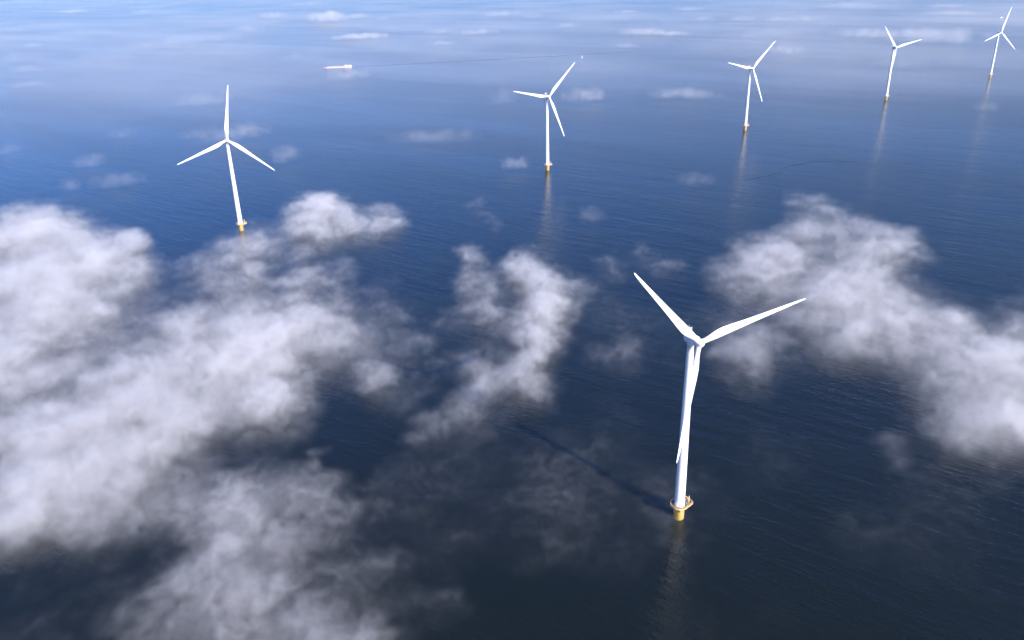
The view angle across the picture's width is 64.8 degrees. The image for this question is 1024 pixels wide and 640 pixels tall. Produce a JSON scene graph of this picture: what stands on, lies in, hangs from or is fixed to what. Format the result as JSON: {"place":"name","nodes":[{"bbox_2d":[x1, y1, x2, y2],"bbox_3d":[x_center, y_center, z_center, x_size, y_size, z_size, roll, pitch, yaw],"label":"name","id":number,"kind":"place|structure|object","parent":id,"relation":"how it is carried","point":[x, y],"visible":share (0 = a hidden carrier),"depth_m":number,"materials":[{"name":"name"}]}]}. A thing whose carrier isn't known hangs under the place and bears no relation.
{"place":"outdoors","nodes":[
{"label":"outdoors","id":0,"kind":"place"},
{"bbox_2d":[0,0,1023,639],"bbox_3d":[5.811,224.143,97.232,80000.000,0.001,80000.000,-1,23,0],"label":"sea","id":1,"kind":"structure","parent":0,"point":[402,354],"depth_m":614.45,"materials":[{"name":"liquid"}]},
{"bbox_2d":[177,85,274,230],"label":"wind turbine","id":2,"kind":"object","parent":1,"relation":"in","point":[240,223],"visible":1,"depth_m":815.28,"materials":[{"name":"white paint"}]},
{"bbox_2d":[324,63,351,67],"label":"cargo barge","id":3,"kind":"object","parent":1,"relation":"on","point":[345,64],"visible":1,"depth_m":2304.96,"materials":[{"name":"paint"}]},
{"bbox_2d":[353,52,620,66],"bbox_3d":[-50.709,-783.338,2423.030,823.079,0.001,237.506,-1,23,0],"label":"wake","id":4,"kind":"object","parent":1,"relation":"on","point":[492,59],"visible":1,"depth_m":2413.02,"materials":[{"name":"liquid"}]},
{"bbox_2d":[514,64,573,170],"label":"wind turbine","id":5,"kind":"object","parent":1,"relation":"in","point":[547,164],"visible":0.99,"depth_m":1034.53,"materials":[{"name":"white paint"}]},
{"bbox_2d":[634,273,804,520],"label":"wind turbine","id":6,"kind":"object","parent":1,"relation":"in","point":[679,503],"visible":1,"depth_m":352.32,"materials":[{"name":"white paint"}]},
{"bbox_2d":[730,43,773,130],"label":"wind turbine","id":7,"kind":"object","parent":1,"relation":"in","point":[749,68],"visible":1,"depth_m":1261.07,"materials":[{"name":"white paint"}]},
{"bbox_2d":[884,26,921,99],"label":"wind turbine","id":8,"kind":"object","parent":1,"relation":"in","point":[886,95],"visible":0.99,"depth_m":1501.52,"materials":[{"name":"white paint"}]},
{"bbox_2d":[985,7,1014,77],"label":"wind turbine","id":9,"kind":"object","parent":1,"relation":"in","point":[990,74],"visible":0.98,"depth_m":1753.03,"materials":[{"name":"white paint"}]}
]}

